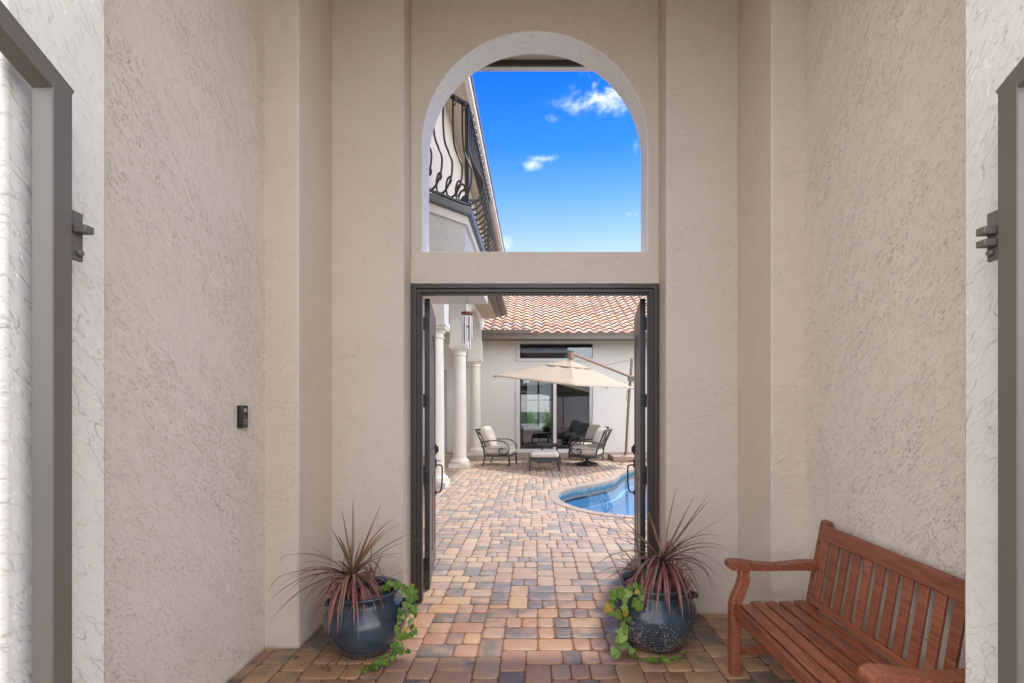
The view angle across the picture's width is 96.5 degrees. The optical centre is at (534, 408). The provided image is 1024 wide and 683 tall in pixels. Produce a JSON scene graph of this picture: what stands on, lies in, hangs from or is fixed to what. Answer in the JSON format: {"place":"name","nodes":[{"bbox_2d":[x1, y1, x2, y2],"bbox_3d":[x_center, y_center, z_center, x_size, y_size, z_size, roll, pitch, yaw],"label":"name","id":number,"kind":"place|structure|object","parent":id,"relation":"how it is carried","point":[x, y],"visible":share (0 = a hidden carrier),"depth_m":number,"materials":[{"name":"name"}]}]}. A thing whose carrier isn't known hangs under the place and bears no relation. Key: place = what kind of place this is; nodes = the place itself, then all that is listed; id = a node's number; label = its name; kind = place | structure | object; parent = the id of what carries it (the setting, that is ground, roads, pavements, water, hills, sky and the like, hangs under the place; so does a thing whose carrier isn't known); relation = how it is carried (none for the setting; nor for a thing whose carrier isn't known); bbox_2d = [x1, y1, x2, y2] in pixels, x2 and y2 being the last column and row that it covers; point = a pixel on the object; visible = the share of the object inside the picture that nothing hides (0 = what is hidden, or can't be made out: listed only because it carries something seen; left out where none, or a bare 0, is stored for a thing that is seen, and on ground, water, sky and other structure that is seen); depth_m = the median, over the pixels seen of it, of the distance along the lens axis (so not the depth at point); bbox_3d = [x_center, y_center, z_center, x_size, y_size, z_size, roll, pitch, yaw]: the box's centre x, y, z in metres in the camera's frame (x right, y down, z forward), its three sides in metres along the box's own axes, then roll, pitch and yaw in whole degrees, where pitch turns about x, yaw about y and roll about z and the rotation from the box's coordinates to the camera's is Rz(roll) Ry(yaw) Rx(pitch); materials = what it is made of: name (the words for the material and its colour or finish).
{"place":"outdoors","nodes":[
{"label":"outdoors","id":0,"kind":"place"},
{"bbox_2d":[423,75,507,487],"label":"arcade house","id":1,"kind":"structure","parent":0,"point":[463,214],"depth_m":7.63,"materials":[{"name":"paint"}]},
{"bbox_2d":[461,299,472,349],"bbox_3d":[-0.930,-1.201,6.250,0.166,0.782,0.166,0,0,0],"label":"wind chime","id":2,"kind":"object","parent":1,"relation":"hanging from","point":[465,313],"visible":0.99,"depth_m":6.21,"materials":[{"name":"silver metal"}]},
{"bbox_2d":[227,453,797,682],"bbox_3d":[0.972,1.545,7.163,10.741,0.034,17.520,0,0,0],"label":"paving","id":3,"kind":"structure","parent":0,"point":[519,641],"depth_m":3.48,"materials":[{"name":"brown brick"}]},
{"bbox_2d":[320,658,347,674],"bbox_3d":[-1.144,1.524,2.692,0.224,0.003,0.131,0,0,34],"label":"fallen twig","id":4,"kind":"object","parent":3,"relation":"on","point":[333,660],"visible":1,"depth_m":2.71,"materials":[{"name":"brown plant"}]},
{"bbox_2d":[323,576,407,659],"bbox_3d":[-1.078,1.337,2.925,0.509,0.387,0.509,0,0,42],"label":"planter pot","id":5,"kind":"object","parent":3,"relation":"on","point":[376,636],"visible":0.59,"depth_m":2.74,"materials":[{"name":"blue ceramic"}]},
{"bbox_2d":[268,501,420,635],"bbox_3d":[-1.135,0.977,2.880,0.689,0.799,0.981,0,0,28],"label":"cordyline plant","id":6,"kind":"object","parent":5,"relation":"in","point":[351,576],"visible":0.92,"depth_m":2.81,"materials":[{"name":"red plant"}]},
{"bbox_2d":[357,580,418,673],"bbox_3d":[-0.882,1.306,2.807,0.327,0.450,0.389,0,0,0],"label":"trailing vine","id":7,"kind":"object","parent":5,"relation":"in","point":[409,592],"visible":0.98,"depth_m":2.79,"materials":[{"name":"green plant"}]},
{"bbox_2d":[475,426,516,465],"bbox_3d":[-1.069,1.006,12.645,0.997,1.061,0.828,0,0,12],"label":"patio armchair","id":8,"kind":"object","parent":3,"relation":"on","point":[490,440],"visible":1,"depth_m":12.35,"materials":[{"name":"fabric"}]},
{"bbox_2d":[0,0,1023,682],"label":"entry portico","id":9,"kind":"structure","parent":3,"relation":"on","point":[810,270],"depth_m":2.73,"materials":[{"name":"paint"}]},
{"bbox_2d":[0,0,93,682],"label":"iron gate","id":10,"kind":"structure","parent":9,"relation":"attached to","point":[60,229],"depth_m":1.15,"materials":[{"name":"metal"}]},
{"bbox_2d":[237,405,247,427],"bbox_3d":[-1.708,0.045,2.670,0.034,0.132,0.062,0,0,0],"label":"video doorbell","id":11,"kind":"object","parent":9,"relation":"attached to","point":[242,416],"visible":1,"depth_m":2.65,"materials":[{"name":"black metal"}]},
{"bbox_2d":[423,299,442,588],"bbox_3d":[-0.977,0.293,4.270,0.198,2.450,0.890,0,0,-9],"label":"door","id":12,"kind":"structure","parent":9,"relation":"in","point":[431,448],"depth_m":3.86,"materials":[{"name":"black metal"}]},
{"bbox_2d":[627,299,646,567],"bbox_3d":[0.978,0.293,4.277,0.198,2.450,0.904,0,0,9],"label":"door","id":13,"kind":"structure","parent":9,"relation":"in","point":[638,448],"depth_m":3.86,"materials":[{"name":"black metal"}]},
{"bbox_2d":[976,57,1023,682],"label":"iron gate","id":14,"kind":"structure","parent":9,"relation":"attached to","point":[1002,231],"depth_m":1.16,"materials":[{"name":"metal"}]},
{"bbox_2d":[529,450,559,470],"bbox_3d":[0.235,1.298,11.550,0.770,0.465,0.650,0,0,0],"label":"ottoman","id":15,"kind":"object","parent":3,"relation":"on","point":[537,456],"visible":1,"depth_m":11.25,"materials":[{"name":"fabric"}]},
{"bbox_2d":[537,443,562,462],"bbox_3d":[0.420,1.266,13.100,0.720,0.533,0.600,0,0,0],"label":"side table","id":16,"kind":"object","parent":3,"relation":"on","point":[556,445],"visible":0.71,"depth_m":12.86,"materials":[{"name":"metal"}]},
{"bbox_2d":[492,352,646,461],"bbox_3d":[1.262,-0.038,13.256,2.972,3.136,4.034,0,0,44],"label":"cantilever umbrella","id":17,"kind":"object","parent":3,"relation":"on","point":[569,371],"visible":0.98,"depth_m":12.51,"materials":[{"name":"fabric"}]},
{"bbox_2d":[568,424,608,460],"bbox_3d":[1.657,1.006,14.057,0.997,1.061,0.828,0,0,-28],"label":"patio armchair","id":18,"kind":"object","parent":3,"relation":"on","point":[591,430],"visible":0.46,"depth_m":14.10,"materials":[{"name":"fabric"}]},
{"bbox_2d":[570,427,612,466],"bbox_3d":[1.534,1.003,12.374,0.992,1.055,0.828,0,0,22],"label":"patio armchair","id":19,"kind":"object","parent":3,"relation":"on","point":[593,449],"visible":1,"depth_m":12.11,"materials":[{"name":"fabric"}]},
{"bbox_2d":[550,465,646,519],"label":"swimming pool","id":20,"kind":"structure","parent":3,"relation":"in","point":[619,501],"depth_m":9.45,"materials":[{"name":"liquid"}]},
{"bbox_2d":[609,568,698,653],"bbox_3d":[0.782,1.327,3.005,0.543,0.407,0.543,0,0,-42],"label":"planter pot","id":21,"kind":"object","parent":3,"relation":"on","point":[660,631],"visible":0.54,"depth_m":2.79,"materials":[{"name":"blue ceramic"}]},
{"bbox_2d":[603,579,684,663],"bbox_3d":[0.680,1.299,2.797,0.423,0.458,0.360,0,0,-37],"label":"trailing vine","id":22,"kind":"object","parent":21,"relation":"in","point":[624,595],"visible":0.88,"depth_m":2.77,"materials":[{"name":"green plant"}]},
{"bbox_2d":[575,485,737,617],"bbox_3d":[0.807,0.947,2.992,0.845,0.784,0.884,0,0,44],"label":"cordyline plant","id":23,"kind":"object","parent":21,"relation":"in","point":[676,577],"visible":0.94,"depth_m":2.91,"materials":[{"name":"red plant"}]},
{"bbox_2d":[724,519,964,682],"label":"garden bench","id":24,"kind":"object","parent":3,"relation":"on","point":[792,644],"visible":0.95,"depth_m":2.15,"materials":[{"name":"brown wood"}]},
{"bbox_2d":[527,380,550,427],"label":"garden wall","id":25,"kind":"structure","parent":0,"point":[544,390],"depth_m":24.50,"materials":[{"name":"paint"}]},
{"bbox_2d":[449,72,640,326],"label":"sky","id":26,"kind":"structure","parent":0,"point":[563,148],"materials":[{"name":"blue"}]},
{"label":"ground","id":27,"kind":"structure","parent":0,"visible":0},
{"bbox_2d":[527,410,539,427],"bbox_3d":[-0.345,0.777,22.192,1.201,1.519,0.907,0,0,0],"label":"shrub","id":28,"kind":"object","parent":27,"relation":"on","point":[530,419],"visible":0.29,"depth_m":22.04,"materials":[{"name":"green plant"}]},
{"bbox_2d":[443,296,646,452],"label":"pool house","id":29,"kind":"structure","parent":27,"relation":"on","point":[527,332],"depth_m":16.00,"materials":[{"name":"white paint"}]},
{"bbox_2d":[444,370,446,452],"bbox_3d":[-3.640,0.080,15.977,1.120,2.900,0.045,0,0,0],"label":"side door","id":30,"kind":"structure","parent":29,"relation":"in","point":[445,371],"depth_m":15.95,"materials":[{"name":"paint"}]},
{"bbox_2d":[526,380,550,427],"bbox_3d":[0.260,-0.230,20.365,1.320,2.280,0.070,0,0,0],"label":"far window","id":31,"kind":"structure","parent":29,"relation":"in","point":[537,400],"depth_m":20.33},
{"bbox_2d":[517,341,595,360],"bbox_3d":[0.745,-2.030,16.008,2.750,0.720,0.096,0,0,0],"label":"window","id":32,"kind":"structure","parent":29,"relation":"in","point":[593,343],"depth_m":15.96,"materials":[{"name":"plastic"}]},
{"bbox_2d":[516,379,596,452],"bbox_3d":[0.750,0.155,16.025,2.820,2.750,0.190,0,0,0],"label":"sliding door","id":33,"kind":"structure","parent":29,"relation":"in","point":[592,390],"depth_m":15.97,"materials":[{"name":"plastic"}]},
{"bbox_2d":[541,409,550,427],"bbox_3d":[0.852,0.751,22.204,1.156,1.874,0.865,0,0,0],"label":"shrub","id":34,"kind":"object","parent":27,"relation":"on","point":[547,420],"visible":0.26,"depth_m":22.06,"materials":[{"name":"green plant"}]}
]}

